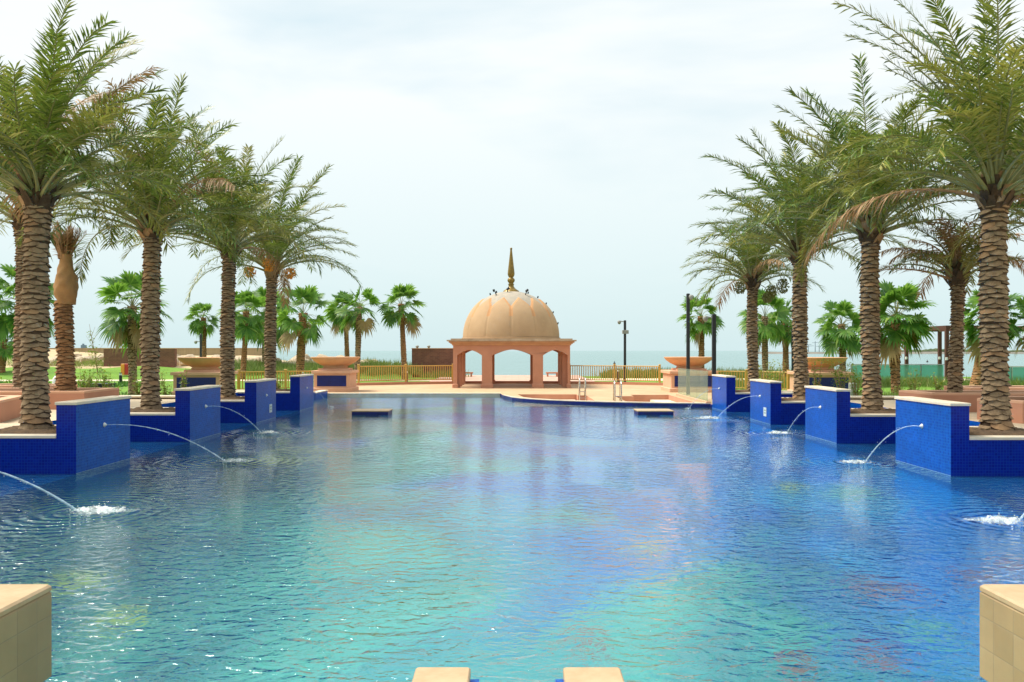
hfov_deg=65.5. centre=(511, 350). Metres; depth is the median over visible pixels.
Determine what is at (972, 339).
fan palm
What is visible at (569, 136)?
sky
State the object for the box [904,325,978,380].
pergola
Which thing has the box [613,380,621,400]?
pool ladder
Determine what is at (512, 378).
promenade
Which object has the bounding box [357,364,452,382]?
golden fence
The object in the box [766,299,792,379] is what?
fan palm
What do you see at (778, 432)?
water jet
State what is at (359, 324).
fan palm
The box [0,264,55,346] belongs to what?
fan palm
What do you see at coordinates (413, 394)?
pool edge
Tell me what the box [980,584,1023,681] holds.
stone block
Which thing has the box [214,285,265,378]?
fan palm
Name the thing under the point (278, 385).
young shrub
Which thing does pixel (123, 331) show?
fan palm
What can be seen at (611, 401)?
spa coping
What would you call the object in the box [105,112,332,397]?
date palm
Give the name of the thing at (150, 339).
date palm
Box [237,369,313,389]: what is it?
golden fence
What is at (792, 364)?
camera pole
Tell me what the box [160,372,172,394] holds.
young shrub
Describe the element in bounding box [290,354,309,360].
boulder
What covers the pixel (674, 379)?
bowl pedestal
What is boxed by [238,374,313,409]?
fountain wall
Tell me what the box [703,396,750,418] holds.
water jet
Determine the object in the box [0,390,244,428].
terrace
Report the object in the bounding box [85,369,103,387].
young shrub
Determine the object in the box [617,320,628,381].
camera pole
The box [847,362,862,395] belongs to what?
young shrub
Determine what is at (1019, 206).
date palm
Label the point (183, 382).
young shrub
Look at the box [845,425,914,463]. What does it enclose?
water jet
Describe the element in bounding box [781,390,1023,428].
terrace
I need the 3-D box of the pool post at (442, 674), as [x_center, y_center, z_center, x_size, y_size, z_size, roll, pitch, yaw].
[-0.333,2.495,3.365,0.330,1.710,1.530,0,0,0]
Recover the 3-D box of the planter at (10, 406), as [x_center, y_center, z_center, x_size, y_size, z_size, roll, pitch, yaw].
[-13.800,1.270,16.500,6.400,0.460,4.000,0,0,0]
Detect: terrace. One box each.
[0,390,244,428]
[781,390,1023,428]
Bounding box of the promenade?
[431,375,592,380]
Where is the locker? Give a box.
[121,364,128,374]
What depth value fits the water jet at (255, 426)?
20.56 m
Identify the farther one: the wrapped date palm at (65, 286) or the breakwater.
the breakwater
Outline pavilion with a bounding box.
[447,248,576,387]
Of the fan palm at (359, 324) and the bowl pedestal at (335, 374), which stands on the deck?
the bowl pedestal at (335, 374)
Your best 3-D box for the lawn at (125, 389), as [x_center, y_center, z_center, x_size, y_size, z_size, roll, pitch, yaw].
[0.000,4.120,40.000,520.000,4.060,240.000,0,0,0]
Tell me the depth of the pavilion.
43.50 m
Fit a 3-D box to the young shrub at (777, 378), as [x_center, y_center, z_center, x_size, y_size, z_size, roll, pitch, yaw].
[11.009,1.213,33.002,0.882,1.682,0.987,0,0,0]
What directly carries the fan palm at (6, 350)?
on the sandy ground at (115, 371)
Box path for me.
[2,378,1014,380]
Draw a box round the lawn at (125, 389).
[0,376,1023,394]
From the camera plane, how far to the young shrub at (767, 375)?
33.90 m
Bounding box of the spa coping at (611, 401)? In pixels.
[504,395,709,403]
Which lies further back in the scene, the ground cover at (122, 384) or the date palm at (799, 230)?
the ground cover at (122, 384)
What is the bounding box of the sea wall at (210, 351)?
[49,348,261,355]
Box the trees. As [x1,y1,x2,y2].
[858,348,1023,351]
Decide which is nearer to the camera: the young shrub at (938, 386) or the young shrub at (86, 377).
the young shrub at (938, 386)
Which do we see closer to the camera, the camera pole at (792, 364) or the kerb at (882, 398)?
the kerb at (882, 398)
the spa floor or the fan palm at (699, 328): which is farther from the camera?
the fan palm at (699, 328)
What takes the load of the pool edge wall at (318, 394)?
on the pool floor
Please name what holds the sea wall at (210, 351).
on the sandy ground at (115, 371)
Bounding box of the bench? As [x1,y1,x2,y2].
[546,372,557,376]
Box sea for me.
[276,351,1023,376]
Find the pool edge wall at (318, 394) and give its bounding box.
[313,390,327,398]
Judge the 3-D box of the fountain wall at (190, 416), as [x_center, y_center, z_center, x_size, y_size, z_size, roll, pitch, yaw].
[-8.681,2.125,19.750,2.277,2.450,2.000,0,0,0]
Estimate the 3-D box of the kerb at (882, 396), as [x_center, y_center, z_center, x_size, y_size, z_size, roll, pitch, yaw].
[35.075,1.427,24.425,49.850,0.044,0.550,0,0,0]
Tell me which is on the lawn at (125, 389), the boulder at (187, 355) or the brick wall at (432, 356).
the brick wall at (432, 356)
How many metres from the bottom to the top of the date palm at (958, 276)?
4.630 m
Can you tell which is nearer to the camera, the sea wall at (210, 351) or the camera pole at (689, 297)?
the camera pole at (689, 297)
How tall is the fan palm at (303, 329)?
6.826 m
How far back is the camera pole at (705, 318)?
32.92 m
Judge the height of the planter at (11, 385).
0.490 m
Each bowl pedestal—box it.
[170,357,237,394]
[311,357,359,391]
[661,357,717,391]
[787,357,854,389]
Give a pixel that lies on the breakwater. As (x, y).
(880, 353)
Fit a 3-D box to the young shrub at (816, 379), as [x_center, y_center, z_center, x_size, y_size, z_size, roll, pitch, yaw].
[10.392,1.175,27.240,0.559,1.833,0.475,0,0,0]
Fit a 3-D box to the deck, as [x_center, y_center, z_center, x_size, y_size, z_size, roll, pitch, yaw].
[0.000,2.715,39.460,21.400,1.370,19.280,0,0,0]
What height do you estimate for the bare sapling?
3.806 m
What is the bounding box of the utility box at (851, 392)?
[848,383,856,395]
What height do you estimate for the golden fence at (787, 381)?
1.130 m
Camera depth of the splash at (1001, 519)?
9.92 m
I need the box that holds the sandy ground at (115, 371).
[0,349,411,378]
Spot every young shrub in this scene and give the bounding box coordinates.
[77,367,94,387]
[79,369,96,385]
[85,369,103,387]
[96,367,112,387]
[132,369,141,394]
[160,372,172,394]
[178,370,187,387]
[276,377,284,388]
[758,359,775,380]
[767,359,784,385]
[809,358,824,385]
[827,359,850,387]
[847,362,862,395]
[903,368,922,389]
[930,372,946,389]
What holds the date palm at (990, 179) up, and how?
in the fountain wall at (942, 437)
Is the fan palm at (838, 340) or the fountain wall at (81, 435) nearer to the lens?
the fountain wall at (81, 435)
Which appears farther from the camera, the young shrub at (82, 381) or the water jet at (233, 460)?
the young shrub at (82, 381)
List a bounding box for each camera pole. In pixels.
[194,334,201,356]
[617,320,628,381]
[686,293,693,394]
[703,314,715,373]
[791,329,793,370]
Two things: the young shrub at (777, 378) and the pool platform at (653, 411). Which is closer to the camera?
the pool platform at (653, 411)
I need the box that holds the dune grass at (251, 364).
[6,356,859,377]
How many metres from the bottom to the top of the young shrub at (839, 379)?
1.793 m
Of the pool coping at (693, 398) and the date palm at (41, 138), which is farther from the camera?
the pool coping at (693, 398)
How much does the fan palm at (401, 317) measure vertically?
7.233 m
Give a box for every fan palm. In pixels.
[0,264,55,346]
[0,332,13,372]
[95,270,172,394]
[183,302,219,356]
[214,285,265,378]
[237,286,290,362]
[276,284,334,374]
[324,291,363,367]
[334,287,385,379]
[376,283,426,378]
[676,292,724,367]
[737,288,791,375]
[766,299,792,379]
[813,300,861,371]
[855,279,940,392]
[963,287,1023,385]
[1008,295,1023,357]
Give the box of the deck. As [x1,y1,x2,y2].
[328,383,711,407]
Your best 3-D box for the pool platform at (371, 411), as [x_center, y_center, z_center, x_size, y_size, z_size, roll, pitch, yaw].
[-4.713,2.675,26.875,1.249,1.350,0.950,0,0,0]
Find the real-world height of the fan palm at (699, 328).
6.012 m
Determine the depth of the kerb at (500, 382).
47.82 m
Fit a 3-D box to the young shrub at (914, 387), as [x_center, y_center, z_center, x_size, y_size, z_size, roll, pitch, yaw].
[13.624,1.340,27.005,0.672,1.507,0.553,0,0,0]
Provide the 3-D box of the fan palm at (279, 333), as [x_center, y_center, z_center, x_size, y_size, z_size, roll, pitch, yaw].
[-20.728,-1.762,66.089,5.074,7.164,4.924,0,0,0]
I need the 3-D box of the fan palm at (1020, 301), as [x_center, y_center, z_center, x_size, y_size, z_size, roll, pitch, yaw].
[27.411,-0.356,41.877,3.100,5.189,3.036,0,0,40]
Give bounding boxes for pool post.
[412,667,478,681]
[555,667,624,681]
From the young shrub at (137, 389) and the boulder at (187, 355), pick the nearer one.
the young shrub at (137, 389)
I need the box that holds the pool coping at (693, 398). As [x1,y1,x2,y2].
[676,394,710,403]
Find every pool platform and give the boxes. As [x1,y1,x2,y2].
[351,409,392,414]
[633,409,673,414]
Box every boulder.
[80,356,93,361]
[179,354,194,365]
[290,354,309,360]
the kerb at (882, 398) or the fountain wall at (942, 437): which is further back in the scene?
the kerb at (882, 398)
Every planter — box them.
[0,384,77,387]
[0,388,118,409]
[0,395,21,422]
[899,390,1023,411]
[944,386,1023,389]
[977,396,1023,423]
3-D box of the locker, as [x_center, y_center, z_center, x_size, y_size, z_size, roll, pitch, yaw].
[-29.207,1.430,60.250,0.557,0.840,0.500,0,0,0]
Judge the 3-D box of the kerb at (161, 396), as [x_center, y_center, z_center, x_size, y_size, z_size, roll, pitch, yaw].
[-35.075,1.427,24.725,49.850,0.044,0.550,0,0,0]
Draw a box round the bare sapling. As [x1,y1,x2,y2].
[75,324,104,371]
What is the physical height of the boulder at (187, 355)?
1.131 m
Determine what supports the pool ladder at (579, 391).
attached to the deck
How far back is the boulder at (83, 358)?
74.17 m
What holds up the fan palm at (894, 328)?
on the lawn at (125, 389)
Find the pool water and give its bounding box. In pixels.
[0,396,1023,681]
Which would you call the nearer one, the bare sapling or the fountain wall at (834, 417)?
the fountain wall at (834, 417)
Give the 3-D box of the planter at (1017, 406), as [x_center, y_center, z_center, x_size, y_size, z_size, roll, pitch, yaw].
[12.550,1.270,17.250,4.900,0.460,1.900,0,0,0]
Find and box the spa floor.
[650,400,673,401]
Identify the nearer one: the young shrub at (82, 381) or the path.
the young shrub at (82, 381)
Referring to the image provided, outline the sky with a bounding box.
[0,0,1023,350]
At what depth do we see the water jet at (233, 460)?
15.31 m
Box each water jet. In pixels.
[4,473,120,515]
[112,424,243,461]
[207,406,273,433]
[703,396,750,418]
[771,407,818,433]
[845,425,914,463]
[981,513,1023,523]
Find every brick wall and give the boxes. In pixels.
[103,346,176,367]
[411,345,452,376]
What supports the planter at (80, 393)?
on the terrace at (133, 403)
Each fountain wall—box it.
[0,396,130,473]
[130,385,220,441]
[220,378,276,422]
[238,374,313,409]
[712,374,791,411]
[749,379,804,423]
[804,386,895,442]
[894,396,1023,475]
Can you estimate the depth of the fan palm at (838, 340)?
45.62 m
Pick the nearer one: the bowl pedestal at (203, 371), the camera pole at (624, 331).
the bowl pedestal at (203, 371)
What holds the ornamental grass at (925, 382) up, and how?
on the lawn at (125, 389)
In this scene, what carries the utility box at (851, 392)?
on the lawn at (125, 389)
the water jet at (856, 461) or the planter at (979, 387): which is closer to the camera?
the water jet at (856, 461)
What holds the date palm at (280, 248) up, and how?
in the fountain wall at (298, 395)
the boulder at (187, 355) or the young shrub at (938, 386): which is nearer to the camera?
the young shrub at (938, 386)
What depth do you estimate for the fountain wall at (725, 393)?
27.86 m
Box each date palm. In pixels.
[0,0,211,429]
[0,147,117,387]
[15,72,281,408]
[50,221,86,390]
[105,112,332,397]
[169,155,362,388]
[680,208,832,390]
[686,105,924,398]
[718,52,1022,410]
[800,0,1023,430]
[879,216,1023,392]
[921,130,1023,266]
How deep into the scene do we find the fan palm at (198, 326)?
63.78 m
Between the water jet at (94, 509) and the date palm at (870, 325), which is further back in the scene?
the date palm at (870, 325)
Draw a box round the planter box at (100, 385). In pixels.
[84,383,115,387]
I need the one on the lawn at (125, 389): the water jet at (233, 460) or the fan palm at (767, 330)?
the fan palm at (767, 330)
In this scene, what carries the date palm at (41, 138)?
in the fountain wall at (81, 435)
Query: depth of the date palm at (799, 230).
23.97 m
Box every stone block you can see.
[0,584,51,681]
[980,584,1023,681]
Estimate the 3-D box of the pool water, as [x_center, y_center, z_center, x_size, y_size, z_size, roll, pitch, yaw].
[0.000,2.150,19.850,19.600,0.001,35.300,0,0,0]
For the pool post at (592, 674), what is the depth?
4.03 m
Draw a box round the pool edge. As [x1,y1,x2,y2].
[327,393,500,395]
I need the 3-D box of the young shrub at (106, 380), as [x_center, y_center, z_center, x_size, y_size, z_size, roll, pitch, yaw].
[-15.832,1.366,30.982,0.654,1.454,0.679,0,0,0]
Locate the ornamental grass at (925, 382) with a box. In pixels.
[735,374,1023,395]
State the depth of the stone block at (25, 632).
4.23 m
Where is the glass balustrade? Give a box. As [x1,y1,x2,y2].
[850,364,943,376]
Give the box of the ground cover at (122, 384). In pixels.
[0,380,164,394]
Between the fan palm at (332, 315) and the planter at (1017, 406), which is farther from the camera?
the fan palm at (332, 315)
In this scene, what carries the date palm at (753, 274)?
in the fountain wall at (725, 393)
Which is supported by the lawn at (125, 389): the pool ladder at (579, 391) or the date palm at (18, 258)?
the date palm at (18, 258)
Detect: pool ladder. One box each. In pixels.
[578,377,585,399]
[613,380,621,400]
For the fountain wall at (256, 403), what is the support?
on the pool floor
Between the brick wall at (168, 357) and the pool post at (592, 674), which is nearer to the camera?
the pool post at (592, 674)
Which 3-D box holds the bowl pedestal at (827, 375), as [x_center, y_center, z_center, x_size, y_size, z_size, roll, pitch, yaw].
[14.402,1.198,37.250,2.440,1.745,2.440,0,0,0]
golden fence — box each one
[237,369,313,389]
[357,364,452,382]
[570,364,660,382]
[718,369,789,389]
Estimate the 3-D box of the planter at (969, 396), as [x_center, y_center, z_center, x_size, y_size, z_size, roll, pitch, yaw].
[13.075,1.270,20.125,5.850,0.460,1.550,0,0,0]
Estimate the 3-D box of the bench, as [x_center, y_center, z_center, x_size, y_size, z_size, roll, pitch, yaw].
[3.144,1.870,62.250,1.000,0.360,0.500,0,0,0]
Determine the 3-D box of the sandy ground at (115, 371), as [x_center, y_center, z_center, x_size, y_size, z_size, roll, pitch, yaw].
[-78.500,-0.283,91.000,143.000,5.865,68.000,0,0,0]
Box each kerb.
[119,395,174,397]
[356,381,662,385]
[850,396,894,397]
[850,398,895,399]
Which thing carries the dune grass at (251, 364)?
on the lawn at (125, 389)
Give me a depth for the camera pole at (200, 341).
59.93 m
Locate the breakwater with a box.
[759,352,1023,353]
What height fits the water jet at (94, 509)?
0.798 m
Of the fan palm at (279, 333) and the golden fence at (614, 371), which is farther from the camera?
the fan palm at (279, 333)

